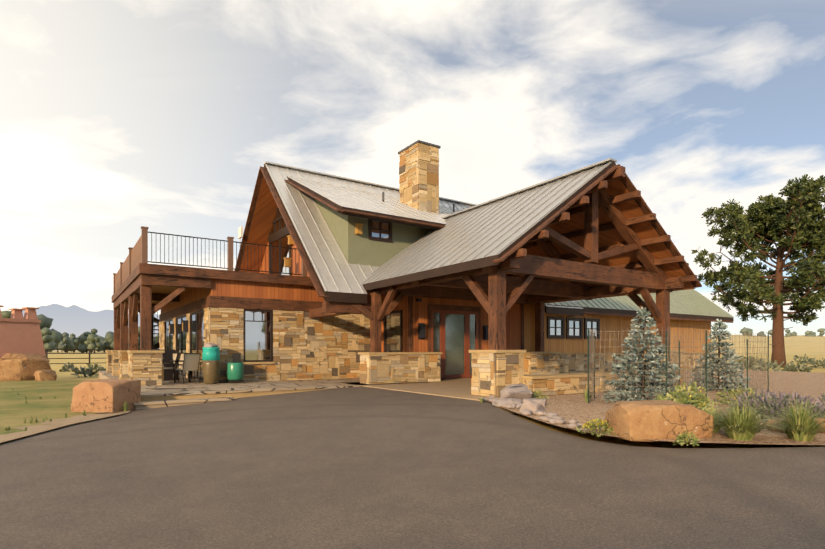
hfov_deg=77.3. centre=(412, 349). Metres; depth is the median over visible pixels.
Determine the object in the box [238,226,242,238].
prop antenna panel
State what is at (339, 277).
house roof
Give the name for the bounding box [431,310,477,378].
house front door
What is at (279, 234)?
house window frames
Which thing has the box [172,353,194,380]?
patio chair
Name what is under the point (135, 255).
deck rail panel
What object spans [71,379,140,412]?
boulder
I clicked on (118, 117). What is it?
sky
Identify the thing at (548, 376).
house stone caps
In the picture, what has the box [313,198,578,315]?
house dormer stucco
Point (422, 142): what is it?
house chimney cap
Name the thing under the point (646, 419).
boulder
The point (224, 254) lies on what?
balcony railing
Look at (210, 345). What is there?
urn top stone
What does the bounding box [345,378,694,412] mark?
concrete porch ground
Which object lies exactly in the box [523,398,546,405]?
pink prop rock
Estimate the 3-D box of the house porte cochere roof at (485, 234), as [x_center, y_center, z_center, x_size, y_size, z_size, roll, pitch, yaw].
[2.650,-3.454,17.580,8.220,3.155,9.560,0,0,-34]
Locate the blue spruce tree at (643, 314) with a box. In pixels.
[600,307,688,402]
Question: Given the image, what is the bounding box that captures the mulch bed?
[486,370,824,444]
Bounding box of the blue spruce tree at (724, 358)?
[688,319,749,391]
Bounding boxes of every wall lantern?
[418,323,425,338]
[483,325,487,339]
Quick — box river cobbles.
[481,396,603,431]
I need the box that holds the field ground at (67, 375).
[0,350,824,447]
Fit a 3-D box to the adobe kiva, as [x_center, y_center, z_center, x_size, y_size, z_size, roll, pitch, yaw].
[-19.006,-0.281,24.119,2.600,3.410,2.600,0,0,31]
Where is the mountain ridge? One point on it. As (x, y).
(77, 321)
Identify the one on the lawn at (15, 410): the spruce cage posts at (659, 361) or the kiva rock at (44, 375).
the kiva rock at (44, 375)
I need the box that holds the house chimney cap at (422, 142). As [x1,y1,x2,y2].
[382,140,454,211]
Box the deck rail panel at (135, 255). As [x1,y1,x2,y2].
[115,236,140,291]
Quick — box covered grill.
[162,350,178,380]
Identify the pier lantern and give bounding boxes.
[168,324,173,333]
[181,320,188,331]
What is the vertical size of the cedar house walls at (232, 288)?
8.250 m
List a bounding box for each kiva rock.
[0,353,50,380]
[34,370,56,380]
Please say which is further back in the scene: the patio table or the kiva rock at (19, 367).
the kiva rock at (19, 367)
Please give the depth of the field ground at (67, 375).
10.91 m
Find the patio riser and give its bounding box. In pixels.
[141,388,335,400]
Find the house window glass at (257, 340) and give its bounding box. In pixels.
[166,209,596,377]
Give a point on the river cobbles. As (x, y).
(552, 418)
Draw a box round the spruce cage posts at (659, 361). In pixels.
[588,328,706,402]
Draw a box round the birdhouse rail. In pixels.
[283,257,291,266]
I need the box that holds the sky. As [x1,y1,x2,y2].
[0,0,824,335]
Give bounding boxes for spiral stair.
[138,310,158,349]
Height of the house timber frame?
8.218 m
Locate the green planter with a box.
[226,362,243,381]
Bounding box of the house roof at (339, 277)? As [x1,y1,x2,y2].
[239,161,583,315]
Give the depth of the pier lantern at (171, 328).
21.84 m
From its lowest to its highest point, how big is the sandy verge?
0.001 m
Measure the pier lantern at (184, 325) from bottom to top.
0.420 m
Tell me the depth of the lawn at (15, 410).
13.36 m
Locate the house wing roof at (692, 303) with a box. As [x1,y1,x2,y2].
[541,263,733,320]
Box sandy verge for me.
[0,410,130,442]
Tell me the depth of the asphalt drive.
4.97 m
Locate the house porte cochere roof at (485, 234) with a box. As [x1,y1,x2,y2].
[362,158,695,304]
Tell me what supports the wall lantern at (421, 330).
attached to the house stone veneer
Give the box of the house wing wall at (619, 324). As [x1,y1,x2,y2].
[524,304,710,352]
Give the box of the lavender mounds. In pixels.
[728,389,824,422]
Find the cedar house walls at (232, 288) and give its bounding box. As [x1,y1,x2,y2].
[161,242,520,378]
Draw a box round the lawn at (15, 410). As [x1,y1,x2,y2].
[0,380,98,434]
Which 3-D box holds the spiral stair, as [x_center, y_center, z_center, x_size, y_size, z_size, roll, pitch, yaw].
[-13.377,-1.233,26.495,1.742,4.627,1.737,0,0,-34]
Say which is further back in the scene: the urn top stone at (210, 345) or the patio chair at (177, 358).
the patio chair at (177, 358)
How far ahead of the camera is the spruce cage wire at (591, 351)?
10.18 m
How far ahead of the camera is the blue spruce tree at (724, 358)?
13.68 m
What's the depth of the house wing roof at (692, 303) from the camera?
27.10 m
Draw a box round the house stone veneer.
[106,143,707,396]
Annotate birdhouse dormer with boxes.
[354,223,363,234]
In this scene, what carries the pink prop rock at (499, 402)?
on the mulch bed
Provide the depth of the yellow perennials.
8.43 m
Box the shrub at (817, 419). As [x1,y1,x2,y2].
[766,418,824,432]
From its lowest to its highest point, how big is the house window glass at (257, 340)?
6.830 m
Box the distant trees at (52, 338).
[1,310,824,352]
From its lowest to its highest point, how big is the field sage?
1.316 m
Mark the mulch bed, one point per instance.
(567, 407)
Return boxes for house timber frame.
[112,164,732,351]
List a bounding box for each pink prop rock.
[492,398,522,406]
[519,400,544,411]
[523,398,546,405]
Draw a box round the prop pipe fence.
[45,349,158,363]
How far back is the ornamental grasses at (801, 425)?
6.16 m
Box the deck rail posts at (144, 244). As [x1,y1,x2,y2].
[113,226,306,293]
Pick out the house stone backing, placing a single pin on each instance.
(327, 350)
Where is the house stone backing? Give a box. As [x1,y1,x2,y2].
[108,174,691,395]
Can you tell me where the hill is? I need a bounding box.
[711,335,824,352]
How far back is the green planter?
16.43 m
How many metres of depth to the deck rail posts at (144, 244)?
16.75 m
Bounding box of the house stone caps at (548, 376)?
[106,350,703,378]
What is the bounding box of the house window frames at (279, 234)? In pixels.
[159,207,599,379]
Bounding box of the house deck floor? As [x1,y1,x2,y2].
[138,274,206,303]
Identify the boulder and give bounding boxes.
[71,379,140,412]
[605,400,713,441]
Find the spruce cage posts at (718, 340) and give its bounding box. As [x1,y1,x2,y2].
[669,332,768,390]
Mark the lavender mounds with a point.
(774, 407)
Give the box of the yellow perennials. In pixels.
[532,381,771,445]
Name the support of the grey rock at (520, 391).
on the mulch bed
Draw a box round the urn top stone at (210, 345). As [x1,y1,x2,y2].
[204,343,217,346]
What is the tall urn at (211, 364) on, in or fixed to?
on the flagstone patio
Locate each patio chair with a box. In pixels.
[163,353,180,380]
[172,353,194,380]
[174,353,200,383]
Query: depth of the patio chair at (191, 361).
16.37 m
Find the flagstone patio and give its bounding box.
[98,371,423,409]
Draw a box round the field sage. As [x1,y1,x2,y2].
[59,354,824,377]
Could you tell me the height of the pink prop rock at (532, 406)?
0.207 m
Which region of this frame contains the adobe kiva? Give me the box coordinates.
[0,305,45,358]
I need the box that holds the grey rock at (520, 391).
[500,383,532,399]
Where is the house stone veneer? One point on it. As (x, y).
(417, 191)
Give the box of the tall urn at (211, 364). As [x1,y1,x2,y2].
[202,347,219,383]
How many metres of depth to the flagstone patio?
14.64 m
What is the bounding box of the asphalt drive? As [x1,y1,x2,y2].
[0,386,824,548]
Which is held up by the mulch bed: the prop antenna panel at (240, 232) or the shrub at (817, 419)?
the shrub at (817, 419)
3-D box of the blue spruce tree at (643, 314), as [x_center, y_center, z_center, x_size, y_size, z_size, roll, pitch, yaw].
[4.792,0.131,10.722,1.716,2.050,1.870,0,0,-34]
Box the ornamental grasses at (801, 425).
[478,382,824,440]
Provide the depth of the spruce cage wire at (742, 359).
13.29 m
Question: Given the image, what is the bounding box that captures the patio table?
[170,360,191,381]
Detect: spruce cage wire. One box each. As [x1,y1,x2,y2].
[589,326,707,400]
[670,333,768,389]
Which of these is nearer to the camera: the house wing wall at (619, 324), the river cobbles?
the river cobbles
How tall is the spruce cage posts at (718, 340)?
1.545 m
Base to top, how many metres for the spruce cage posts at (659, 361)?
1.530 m
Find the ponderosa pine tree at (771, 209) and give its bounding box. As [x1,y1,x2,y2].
[692,174,824,365]
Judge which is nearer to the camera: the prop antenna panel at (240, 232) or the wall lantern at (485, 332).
the wall lantern at (485, 332)
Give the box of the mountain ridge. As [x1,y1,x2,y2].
[22,304,158,337]
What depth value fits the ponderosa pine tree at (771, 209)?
42.21 m

